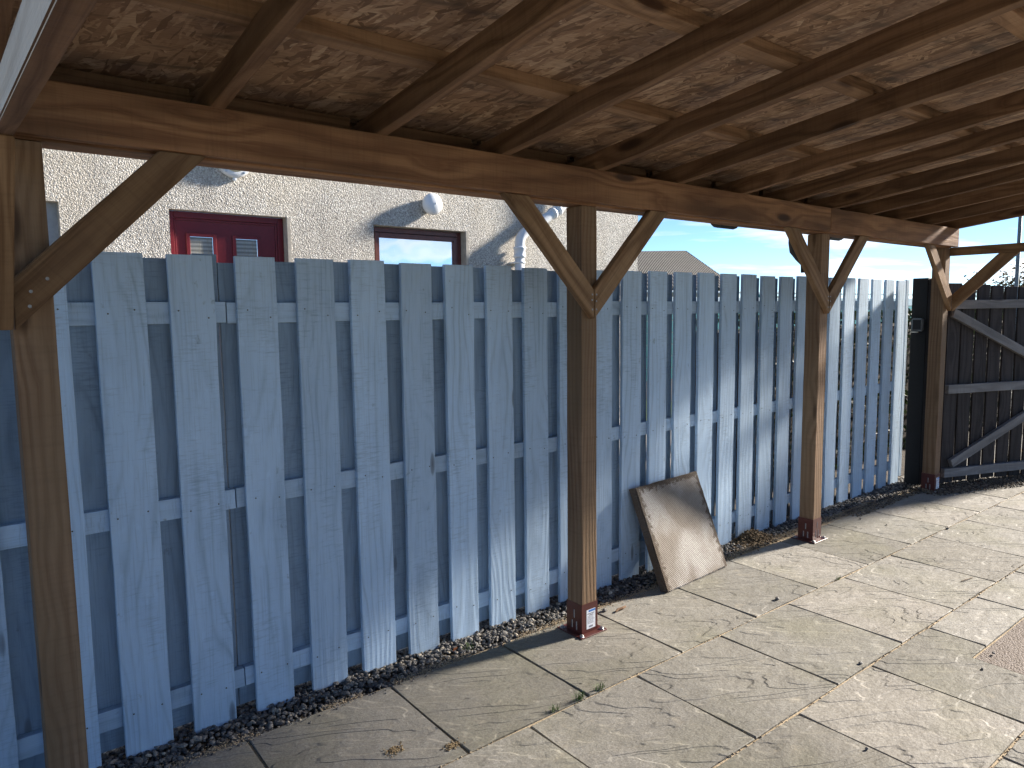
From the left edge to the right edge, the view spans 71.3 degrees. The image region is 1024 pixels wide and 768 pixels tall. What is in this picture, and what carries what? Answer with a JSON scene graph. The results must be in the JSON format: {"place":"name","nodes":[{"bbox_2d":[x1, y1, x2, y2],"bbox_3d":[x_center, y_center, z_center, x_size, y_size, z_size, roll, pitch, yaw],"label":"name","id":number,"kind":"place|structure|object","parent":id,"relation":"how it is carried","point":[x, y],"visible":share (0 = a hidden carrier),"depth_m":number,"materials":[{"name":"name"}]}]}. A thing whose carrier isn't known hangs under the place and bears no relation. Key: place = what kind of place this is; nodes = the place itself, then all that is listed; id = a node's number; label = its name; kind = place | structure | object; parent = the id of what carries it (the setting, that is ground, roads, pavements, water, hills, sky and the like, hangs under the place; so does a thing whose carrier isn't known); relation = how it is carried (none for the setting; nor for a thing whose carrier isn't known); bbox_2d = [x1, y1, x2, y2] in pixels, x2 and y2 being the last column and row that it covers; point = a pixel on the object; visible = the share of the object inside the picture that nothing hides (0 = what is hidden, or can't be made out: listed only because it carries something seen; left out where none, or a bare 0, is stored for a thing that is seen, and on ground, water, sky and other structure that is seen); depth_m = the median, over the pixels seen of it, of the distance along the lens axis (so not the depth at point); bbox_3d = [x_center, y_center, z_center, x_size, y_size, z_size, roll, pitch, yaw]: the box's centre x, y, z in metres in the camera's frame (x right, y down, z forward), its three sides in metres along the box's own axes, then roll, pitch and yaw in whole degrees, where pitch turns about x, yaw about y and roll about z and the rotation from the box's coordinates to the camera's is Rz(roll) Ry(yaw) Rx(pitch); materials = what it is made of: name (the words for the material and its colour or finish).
{"place":"outdoors","nodes":[
{"label":"outdoors","id":0,"kind":"place"},
{"bbox_2d":[97,477,910,767],"bbox_3d":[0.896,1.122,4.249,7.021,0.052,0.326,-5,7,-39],"label":"gravel","id":1,"kind":"structure","parent":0,"point":[357,680],"depth_m":3.08,"materials":[{"name":"grey gravel"}]},
{"bbox_2d":[0,252,909,767],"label":"slat fence","id":2,"kind":"object","parent":1,"relation":"on","point":[320,474],"visible":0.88,"depth_m":3.00,"materials":[{"name":"paint"}]},
{"bbox_2d":[462,640,473,650],"bbox_3d":[-0.206,1.219,3.313,0.079,0.043,0.061,-5,7,-39],"label":"grass tuft","id":3,"kind":"object","parent":1,"relation":"on","point":[468,645],"visible":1,"depth_m":3.32,"materials":[{"name":"plant"}]},
{"bbox_2d":[723,529,789,552],"bbox_3d":[1.593,1.024,4.826,0.803,0.082,0.333,-5,7,-39],"label":"soil heap","id":4,"kind":"object","parent":1,"relation":"on","point":[754,537],"visible":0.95,"depth_m":4.78,"materials":[{"name":"brown soil"}]},
{"bbox_2d":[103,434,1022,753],"bbox_3d":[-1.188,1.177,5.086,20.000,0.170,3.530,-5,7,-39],"label":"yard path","id":5,"kind":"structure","parent":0,"point":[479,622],"depth_m":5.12,"materials":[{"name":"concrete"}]},
{"bbox_2d":[646,290,911,380],"bbox_3d":[3.668,-0.232,8.884,6.600,1.796,0.103,-5,7,-39],"label":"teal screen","id":6,"kind":"object","parent":5,"relation":"on","point":[910,303],"visible":0.01,"depth_m":8.13,"materials":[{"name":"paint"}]},
{"bbox_2d":[169,210,1023,299],"label":"sky","id":7,"kind":"structure","parent":0,"point":[740,250],"materials":[{"name":"blue"}]},
{"bbox_2d":[172,449,1023,767],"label":"paving","id":8,"kind":"structure","parent":0,"point":[932,697],"depth_m":3.03,"materials":[{"name":"stone"}]},
{"bbox_2d":[382,741,403,757],"bbox_3d":[-0.421,1.307,2.558,0.085,0.008,0.075,-5,7,-39],"label":"moss clump","id":9,"kind":"object","parent":8,"relation":"on","point":[392,749],"visible":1,"depth_m":2.55,"materials":[{"name":"beige plant"}]},
{"bbox_2d":[442,737,464,750],"bbox_3d":[-0.214,1.303,2.580,0.086,0.009,0.056,-5,7,-39],"label":"moss clump","id":10,"kind":"object","parent":8,"relation":"on","point":[451,745],"visible":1,"depth_m":2.57,"materials":[{"name":"beige plant"}]},
{"bbox_2d":[0,0,1023,767],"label":"pergola","id":11,"kind":"object","parent":8,"relation":"on","point":[858,122],"visible":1,"depth_m":2.42,"materials":[{"name":"wood"}]},
{"bbox_2d":[550,702,560,712],"bbox_3d":[0.163,1.270,2.786,0.099,0.041,0.048,-5,7,-39],"label":"grass tuft","id":12,"kind":"object","parent":8,"relation":"on","point":[554,708],"visible":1,"depth_m":2.79,"materials":[{"name":"green plant"}]},
{"bbox_2d":[572,690,584,703],"bbox_3d":[0.266,1.257,2.870,0.084,0.047,0.055,-5,7,-39],"label":"grass tuft","id":13,"kind":"object","parent":8,"relation":"on","point":[579,697],"visible":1,"depth_m":2.87,"materials":[{"name":"green plant"}]},
{"bbox_2d":[159,501,1022,767],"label":"sand crumbs","id":14,"kind":"object","parent":8,"relation":"on","point":[442,665],"visible":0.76,"depth_m":3.19,"materials":[{"name":"beige sand"}]},
{"bbox_2d":[593,680,606,690],"bbox_3d":[0.359,1.250,2.949,0.041,0.043,0.066,4,7,36],"label":"grass tuft","id":15,"kind":"object","parent":8,"relation":"on","point":[600,686],"visible":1,"depth_m":2.95,"materials":[{"name":"green plant"}]},
{"bbox_2d":[629,471,726,592],"bbox_3d":[0.988,0.853,4.202,0.606,0.600,0.048,-6,-14,-41],"label":"concrete slab","id":16,"kind":"object","parent":8,"relation":"on","point":[679,532],"depth_m":4.15,"materials":[{"name":"beige concrete"}]},
{"bbox_2d":[646,324,855,420],"bbox_3d":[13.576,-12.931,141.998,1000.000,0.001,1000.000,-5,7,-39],"label":"ground","id":17,"kind":"structure","parent":0,"point":[671,401],"depth_m":12.33,"materials":[{"name":"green plant"}]},
{"bbox_2d":[42,148,637,424],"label":"house","id":18,"kind":"structure","parent":17,"relation":"on","point":[309,218],"depth_m":6.54,"materials":[{"name":"white paint"}]},
{"bbox_2d":[173,217,277,351],"bbox_3d":[-2.475,-0.442,6.320,0.876,1.962,0.048,-5,7,-39],"label":"door","id":19,"kind":"structure","parent":18,"relation":"in","point":[227,236],"depth_m":6.21,"materials":[{"name":"red paint"}]},
{"bbox_2d":[374,227,460,265],"bbox_3d":[-0.991,-1.023,7.471,1.094,1.160,0.068,-5,7,-39],"label":"window","id":20,"kind":"structure","parent":18,"relation":"in","point":[391,245],"depth_m":7.41,"materials":[{"name":"clear glass"}]},
{"bbox_2d":[638,251,719,343],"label":"house","id":21,"kind":"structure","parent":17,"relation":"on","point":[670,262],"depth_m":26.78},
{"bbox_2d":[904,278,931,485],"bbox_3d":[3.545,0.040,6.207,0.106,1.900,0.154,-5,7,-39],"label":"gate post","id":22,"kind":"object","parent":17,"relation":"on","point":[918,358],"visible":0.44,"depth_m":6.17,"materials":[{"name":"black wood"}]},
{"bbox_2d":[910,318,923,332],"bbox_3d":[3.469,-0.502,6.114,0.050,0.124,0.096,-5,7,-39],"label":"lock box","id":23,"kind":"object","parent":22,"relation":"attached to","point":[917,325],"visible":1,"depth_m":6.09,"materials":[{"name":"grey metal"}]},
{"bbox_2d":[964,260,1023,319],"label":"tree","id":24,"kind":"object","parent":17,"relation":"on","point":[1006,279],"visible":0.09,"depth_m":16.04,"materials":[{"name":"green plant"}]},
{"bbox_2d":[646,367,1011,411],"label":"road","id":25,"kind":"structure","parent":0,"point":[671,390],"depth_m":14.40,"materials":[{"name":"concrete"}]},
{"bbox_2d":[1012,216,1022,379],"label":"lamp post","id":26,"kind":"object","parent":25,"relation":"on","point":[1017,264],"depth_m":13.98,"materials":[{"name":"metal"}]},
{"bbox_2d":[714,422,1022,525],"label":"planting bed","id":27,"kind":"object","parent":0,"point":[903,462],"depth_m":6.69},
{"bbox_2d":[694,308,1013,496],"bbox_3d":[4.201,-0.082,8.075,6.577,1.631,0.865,-5,7,-39],"label":"hedge","id":28,"kind":"object","parent":27,"relation":"on","point":[906,378],"visible":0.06,"depth_m":7.13,"materials":[{"name":"green plant"}]},
{"bbox_2d":[842,474,1023,516],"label":"gravel strip","id":29,"kind":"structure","parent":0,"point":[959,486],"depth_m":6.13,"materials":[{"name":"grey gravel"}]},
{"bbox_2d":[940,283,1023,482],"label":"gate","id":30,"kind":"structure","parent":29,"relation":"on","point":[965,322],"depth_m":6.25,"materials":[{"name":"black wood"}]}
]}

